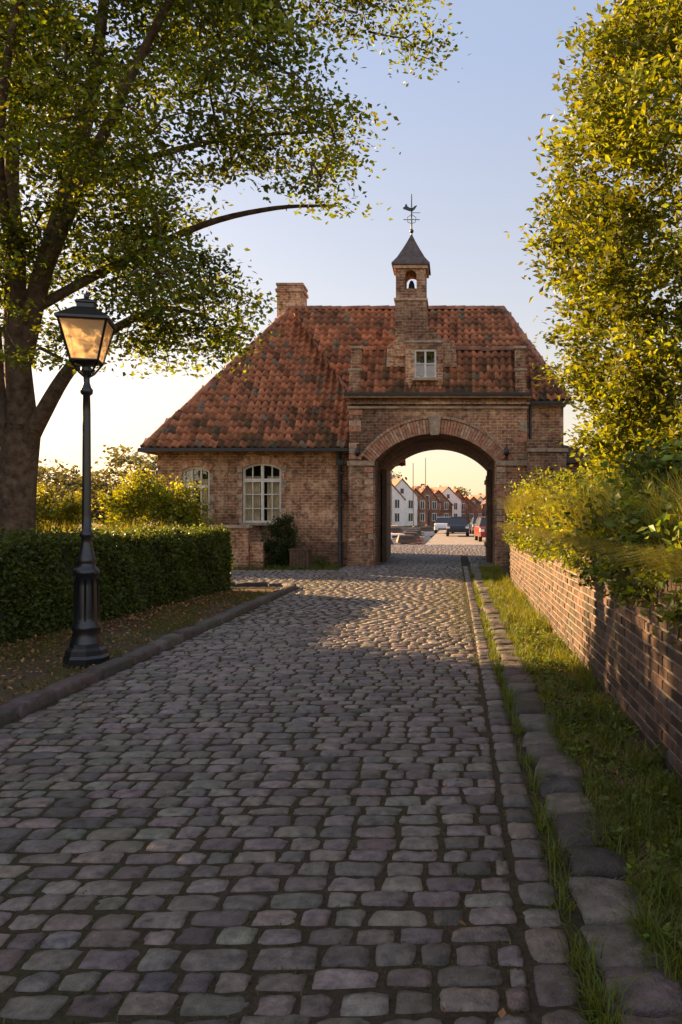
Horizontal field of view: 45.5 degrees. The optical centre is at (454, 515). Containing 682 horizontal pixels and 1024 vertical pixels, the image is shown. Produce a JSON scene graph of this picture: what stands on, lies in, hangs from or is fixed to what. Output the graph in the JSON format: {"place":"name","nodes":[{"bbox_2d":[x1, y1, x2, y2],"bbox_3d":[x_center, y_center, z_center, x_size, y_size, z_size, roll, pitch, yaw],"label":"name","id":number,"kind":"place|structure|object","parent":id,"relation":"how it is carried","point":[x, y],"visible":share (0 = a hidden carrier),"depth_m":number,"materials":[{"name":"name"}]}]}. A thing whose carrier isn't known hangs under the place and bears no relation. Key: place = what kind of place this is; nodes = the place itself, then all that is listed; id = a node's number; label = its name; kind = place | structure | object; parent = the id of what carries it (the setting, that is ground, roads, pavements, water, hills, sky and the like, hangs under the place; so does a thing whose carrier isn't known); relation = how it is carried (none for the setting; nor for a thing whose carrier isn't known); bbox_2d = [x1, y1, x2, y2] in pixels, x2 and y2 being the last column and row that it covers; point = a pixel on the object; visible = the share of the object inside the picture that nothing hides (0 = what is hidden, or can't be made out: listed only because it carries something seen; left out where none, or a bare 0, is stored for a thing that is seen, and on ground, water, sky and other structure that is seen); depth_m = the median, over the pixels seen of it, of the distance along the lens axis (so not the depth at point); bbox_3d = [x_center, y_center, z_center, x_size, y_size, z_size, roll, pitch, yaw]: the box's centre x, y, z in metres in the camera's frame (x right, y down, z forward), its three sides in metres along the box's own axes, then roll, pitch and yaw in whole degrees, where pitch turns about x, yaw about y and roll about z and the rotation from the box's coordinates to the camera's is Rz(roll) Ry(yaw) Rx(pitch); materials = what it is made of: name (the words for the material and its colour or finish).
{"place":"outdoors","nodes":[
{"label":"outdoors","id":0,"kind":"place"},
{"bbox_2d":[0,544,609,1023],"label":"cobblestone road","id":1,"kind":"structure","parent":0,"point":[190,936],"depth_m":3.98,"materials":[{"name":"stone"}]},
{"bbox_2d":[0,520,681,1017],"bbox_3d":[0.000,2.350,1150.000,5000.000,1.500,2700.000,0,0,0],"label":"ground","id":2,"kind":"structure","parent":0,"point":[454,538],"depth_m":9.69,"materials":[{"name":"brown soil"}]},
{"bbox_2d":[36,479,98,534],"bbox_3d":[-11.936,0.485,23.607,3.358,3.118,2.804,0,0,0],"label":"golden shrub","id":3,"kind":"object","parent":2,"relation":"on","point":[71,511],"visible":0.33,"depth_m":23.37,"materials":[{"name":"green plant"}]},
{"bbox_2d":[4,518,160,533],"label":"meadow grass","id":4,"kind":"structure","parent":2,"relation":"on","point":[54,526],"depth_m":14.38,"materials":[{"name":"green plant"}]},
{"bbox_2d":[54,291,116,668],"bbox_3d":[-3.930,-0.400,8.550,0.524,4.000,0.524,0,0,-14],"label":"street lamp","id":5,"kind":"object","parent":2,"relation":"on","point":[87,327],"visible":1,"depth_m":8.45,"materials":[{"name":"metal"}]},
{"bbox_2d":[37,444,157,528],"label":"distant trees","id":6,"kind":"object","parent":2,"relation":"on","point":[73,482],"visible":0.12,"depth_m":77.97,"materials":[{"name":"green plant"}]},
{"bbox_2d":[0,521,234,645],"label":"clipped hedge","id":7,"kind":"object","parent":2,"relation":"on","point":[145,568],"visible":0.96,"depth_m":12.28,"materials":[{"name":"green plant"}]},
{"bbox_2d":[0,582,296,725],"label":"kerb","id":8,"kind":"structure","parent":2,"relation":"on","point":[22,705],"depth_m":8.27,"materials":[{"name":"stone"}]},
{"bbox_2d":[92,464,218,530],"bbox_3d":[-9.196,0.262,23.910,4.004,3.596,2.625,0,0,0],"label":"golden shrub","id":9,"kind":"object","parent":2,"relation":"on","point":[126,504],"visible":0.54,"depth_m":23.68,"materials":[{"name":"green plant"}]},
{"bbox_2d":[0,0,471,535],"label":"broadleaf tree","id":10,"kind":"object","parent":2,"relation":"on","point":[74,150],"visible":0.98,"depth_m":11.12,"materials":[{"name":"green plant"}]},
{"bbox_2d":[208,525,264,568],"bbox_3d":[-6.525,0.970,24.020,1.550,1.360,0.560,0,0,0],"label":"masonry","id":11,"kind":"object","parent":2,"relation":"on","point":[246,551],"visible":0.62,"depth_m":23.80,"materials":[{"name":"brick"}]},
{"bbox_2d":[158,451,348,565],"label":"walls","id":12,"kind":"structure","parent":2,"relation":"on","point":[309,496],"depth_m":25.50,"materials":[{"name":"brick"}]},
{"bbox_2d":[183,467,210,524],"bbox_3d":[-8.240,-0.623,25.516,0.980,1.905,0.332,0,0,0],"label":"side window frame","id":13,"kind":"object","parent":12,"relation":"attached to","point":[201,478],"visible":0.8,"depth_m":25.58,"materials":[{"name":"paint"}]},
{"bbox_2d":[186,479,207,518],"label":"side window curtains","id":14,"kind":"object","parent":13,"relation":"attached to","point":[205,493],"visible":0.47,"depth_m":25.73,"materials":[{"name":"beige fabric"}]},
{"bbox_2d":[186,469,207,514],"bbox_3d":[-8.240,-0.660,26.555,1.480,2.420,0.050,0,0,0],"label":"window pane","id":15,"kind":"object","parent":12,"relation":"attached to","point":[196,474],"depth_m":26.53,"materials":[{"name":"glass"}]},
{"bbox_2d":[157,452,285,522],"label":"arches and quoins","id":16,"kind":"structure","parent":12,"relation":"attached to","point":[244,463],"depth_m":25.48,"materials":[{"name":"brick"}]},
{"bbox_2d":[137,448,348,565],"bbox_3d":[-6.640,-0.260,29.490,6.620,3.720,9.020,0,0,0],"label":"gutter and downpipe","id":17,"kind":"object","parent":12,"relation":"attached to","point":[339,458],"visible":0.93,"depth_m":25.07,"materials":[{"name":"grey metal"}]},
{"bbox_2d":[141,307,290,447],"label":"roof","id":18,"kind":"structure","parent":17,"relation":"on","point":[213,378],"depth_m":26.91,"materials":[{"name":"tile"}]},
{"bbox_2d":[140,306,291,447],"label":"ridge tiles","id":19,"kind":"object","parent":18,"relation":"attached to","point":[167,422],"visible":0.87,"depth_m":26.75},
{"bbox_2d":[275,283,308,317],"bbox_3d":[-6.050,-7.620,29.850,1.040,1.840,1.000,0,0,0],"label":"chimney","id":20,"kind":"object","parent":18,"relation":"on","point":[292,293],"visible":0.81,"depth_m":29.40,"materials":[{"name":"brick"}]},
{"bbox_2d":[142,310,348,447],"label":"roof front","id":21,"kind":"structure","parent":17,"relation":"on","point":[193,425],"depth_m":26.24,"materials":[{"name":"tile"}]},
{"bbox_2d":[144,326,346,447],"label":"roof front deck","id":22,"kind":"structure","parent":12,"relation":"on","point":[273,415],"depth_m":26.23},
{"bbox_2d":[239,463,280,524],"bbox_3d":[-6.140,-0.682,25.516,1.340,2.005,0.332,0,0,0],"label":"window frame","id":23,"kind":"object","parent":12,"relation":"attached to","point":[262,480],"visible":0.93,"depth_m":25.58,"materials":[{"name":"paint"}]},
{"bbox_2d":[246,476,279,520],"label":"window curtains","id":24,"kind":"object","parent":23,"relation":"attached to","point":[276,498],"depth_m":25.72,"materials":[{"name":"beige fabric"}]},
{"bbox_2d":[246,466,279,520],"bbox_3d":[-6.140,-0.720,26.555,1.840,2.520,0.050,0,0,0],"label":"window pane","id":25,"kind":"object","parent":12,"relation":"attached to","point":[267,471],"depth_m":26.53,"materials":[{"name":"glass"}]},
{"bbox_2d":[258,512,302,567],"bbox_3d":[-5.318,0.813,24.480,1.536,1.924,1.310,0,0,0],"label":"evergreen shrub","id":26,"kind":"object","parent":2,"relation":"on","point":[284,545],"visible":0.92,"depth_m":24.37,"materials":[{"name":"green plant"}]},
{"bbox_2d":[233,554,342,569],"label":"foundation plants","id":27,"kind":"object","parent":2,"relation":"on","point":[325,565],"visible":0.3,"depth_m":23.87,"materials":[{"name":"green plant"}]},
{"bbox_2d":[288,548,312,568],"bbox_3d":[-4.615,1.300,24.055,0.630,0.600,0.550,0,0,0],"label":"wooden planter","id":28,"kind":"object","parent":2,"relation":"on","point":[299,557],"visible":0.9,"depth_m":23.80,"materials":[{"name":"brown wood"}]},
{"bbox_2d":[0,562,681,1023],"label":"grass verge","id":29,"kind":"object","parent":2,"relation":"on","point":[574,724],"depth_m":4.50,"materials":[{"name":"green plant"}]},
{"bbox_2d":[392,484,405,525],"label":"town house","id":30,"kind":"structure","parent":2,"relation":"on","point":[398,498],"depth_m":117.88,"materials":[{"name":"white paint"}]},
{"bbox_2d":[392,471,407,483],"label":"distant trees","id":31,"kind":"object","parent":2,"relation":"on","point":[398,476],"depth_m":139.36,"materials":[{"name":"green plant"}]},
{"bbox_2d":[392,477,418,525],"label":"town house","id":32,"kind":"structure","parent":2,"relation":"on","point":[405,489],"depth_m":123.59,"materials":[{"name":"white paint"}]},
{"bbox_2d":[412,488,428,524],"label":"town house","id":33,"kind":"structure","parent":2,"relation":"on","point":[421,509],"depth_m":129.78,"materials":[{"name":"brick"}]},
{"bbox_2d":[412,484,440,524],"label":"town house","id":34,"kind":"structure","parent":2,"relation":"on","point":[434,502],"depth_m":136.00,"materials":[{"name":"brick"}]},
{"bbox_2d":[291,194,591,565],"bbox_3d":[-0.227,-4.325,28.115,11.053,11.950,7.130,0,0,0],"label":"brick gatehouse","id":35,"kind":"object","parent":2,"relation":"on","point":[416,372],"visible":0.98,"depth_m":25.15,"materials":[{"name":"brick"}]},
{"bbox_2d":[412,349,437,380],"bbox_3d":[-0.905,-4.688,24.906,0.790,1.015,0.332,0,0,0],"label":"dormer window frame","id":36,"kind":"structure","parent":35,"relation":"in","point":[414,378],"depth_m":24.97,"materials":[{"name":"paint"}]},
{"bbox_3d":[-4.555,-5.712,30.146,2.780,3.831,7.289,0,0,0],"label":"roof","id":37,"kind":"object","parent":35,"relation":"attached to","visible":0},
{"bbox_2d":[293,313,347,391],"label":"ridge tiles","id":38,"kind":"object","parent":37,"relation":"attached to","point":[342,382],"visible":0.22,"depth_m":27.56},
{"bbox_2d":[430,488,453,516],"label":"town house","id":39,"kind":"structure","parent":2,"relation":"on","point":[446,504],"depth_m":142.88,"materials":[{"name":"brick"}]},
{"bbox_2d":[434,517,453,532],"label":"parked car","id":40,"kind":"object","parent":2,"relation":"on","point":[440,523],"visible":0.71,"depth_m":70.54,"materials":[{"name":"paint"}]},
{"bbox_2d":[430,485,461,516],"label":"town house","id":41,"kind":"structure","parent":2,"relation":"on","point":[452,496],"depth_m":149.69,"materials":[{"name":"white paint"}]},
{"bbox_2d":[446,517,468,535],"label":"parked car","id":42,"kind":"object","parent":2,"relation":"on","point":[457,524],"visible":1,"depth_m":60.41,"materials":[{"name":"paint"}]},
{"bbox_2d":[452,489,468,522],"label":"town house","id":43,"kind":"structure","parent":2,"relation":"on","point":[464,506],"depth_m":156.63,"materials":[{"name":"brick"}]},
{"bbox_2d":[450,486,470,495],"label":"distant trees","id":44,"kind":"object","parent":2,"relation":"on","point":[464,492],"visible":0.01,"depth_m":233.06,"materials":[{"name":"green plant"}]},
{"bbox_2d":[464,496,476,522],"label":"town house","id":45,"kind":"structure","parent":2,"relation":"on","point":[472,506],"depth_m":163.20,"materials":[{"name":"brick"}]},
{"bbox_2d":[469,517,476,533],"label":"parked car","id":46,"kind":"object","parent":2,"relation":"on","point":[472,523],"visible":0.34,"depth_m":69.33,"materials":[{"name":"paint"}]},
{"bbox_2d":[465,495,481,516],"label":"town house","id":47,"kind":"structure","parent":2,"relation":"on","point":[475,501],"depth_m":170.21,"materials":[{"name":"brick"}]},
{"bbox_2d":[469,495,483,502],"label":"town house","id":48,"kind":"structure","parent":2,"relation":"on","point":[480,499],"depth_m":177.00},
{"bbox_2d":[472,493,485,499],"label":"town house","id":49,"kind":"structure","parent":2,"relation":"on","point":[483,496],"depth_m":185.08,"materials":[{"name":"brick"}]},
{"bbox_2d":[474,518,485,541],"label":"parked car","id":50,"kind":"object","parent":2,"relation":"on","point":[479,529],"visible":0.49,"depth_m":48.99,"materials":[{"name":"paint"}]},
{"bbox_2d":[481,500,485,516],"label":"town house","id":51,"kind":"structure","parent":2,"relation":"on","point":[483,504],"depth_m":155.82,"materials":[{"name":"brick"}]},
{"bbox_2d":[470,566,681,1023],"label":"kerb","id":52,"kind":"structure","parent":2,"relation":"on","point":[594,905],"depth_m":3.51,"materials":[{"name":"stone"}]},
{"bbox_2d":[510,543,681,788],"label":"bricks","id":53,"kind":"object","parent":2,"relation":"on","point":[671,705],"visible":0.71,"depth_m":6.27,"materials":[{"name":"brown brick"}]},
{"bbox_2d":[511,544,681,776],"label":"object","id":54,"kind":"object","parent":2,"relation":"on","point":[652,658],"visible":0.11,"depth_m":6.23,"materials":[{"name":"brown brick"}]},
{"bbox_2d":[552,545,681,594],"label":"coping bricks","id":55,"kind":"object","parent":54,"relation":"on","point":[670,587],"visible":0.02,"depth_m":4.91,"materials":[{"name":"brown brick"}]},
{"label":"raised bank","id":56,"kind":"structure","parent":2,"relation":"on","visible":0},
{"bbox_2d":[484,431,681,643],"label":"bank plants","id":57,"kind":"object","parent":56,"relation":"on","point":[633,523],"visible":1,"depth_m":6.42,"materials":[{"name":"green plant"}]},
{"bbox_2d":[505,0,681,481],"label":"golden leaved tree","id":58,"kind":"object","parent":56,"relation":"on","point":[641,65],"visible":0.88,"depth_m":12.76,"materials":[{"name":"green plant"}]},
{"bbox_2d":[573,393,681,482],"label":"dark shrub","id":59,"kind":"object","parent":56,"relation":"on","point":[608,449],"depth_m":20.40,"materials":[{"name":"green plant"}]},
{"bbox_2d":[0,0,681,494],"label":"sky","id":60,"kind":"structure","parent":0,"point":[466,160],"materials":[{"name":"blue"}]},
{"bbox_2d":[422,535,433,544],"bbox_3d":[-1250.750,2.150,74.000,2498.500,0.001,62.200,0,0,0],"label":"canal water","id":61,"kind":"structure","parent":0,"point":[426,540],"depth_m":71.17,"materials":[{"name":"grey liquid"}]},
{"bbox_2d":[391,471,402,533],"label":"sailing boat","id":62,"kind":"object","parent":61,"relation":"on","point":[396,530],"visible":0.37,"depth_m":79.04,"materials":[{"name":"paint"}]},
{"bbox_2d":[391,533,404,538],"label":"moored boat","id":63,"kind":"object","parent":61,"relation":"on","point":[393,535],"visible":0.12,"depth_m":51.66,"materials":[{"name":"paint"}]},
{"bbox_2d":[392,535,421,544],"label":"moored boat","id":64,"kind":"object","parent":61,"relation":"on","point":[407,539],"visible":0.59,"depth_m":48.11,"materials":[{"name":"paint"}]},
{"bbox_2d":[402,532,423,542],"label":"moored boat","id":65,"kind":"object","parent":61,"relation":"on","point":[419,538],"visible":0.35,"depth_m":55.97,"materials":[{"name":"paint"}]},
{"bbox_2d":[404,494,424,534],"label":"sailing boat","id":66,"kind":"object","parent":61,"relation":"on","point":[413,528],"visible":0.34,"depth_m":74.28,"materials":[{"name":"paint"}]},
{"bbox_2d":[406,530,424,537],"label":"moored boat","id":67,"kind":"object","parent":61,"relation":"on","point":[420,534],"visible":0.29,"depth_m":63.97,"materials":[{"name":"paint"}]},
{"bbox_2d":[420,458,435,536],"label":"sailing boat","id":68,"kind":"object","parent":61,"relation":"on","point":[428,531],"visible":0.68,"depth_m":82.78,"materials":[{"name":"paint"}]}
]}

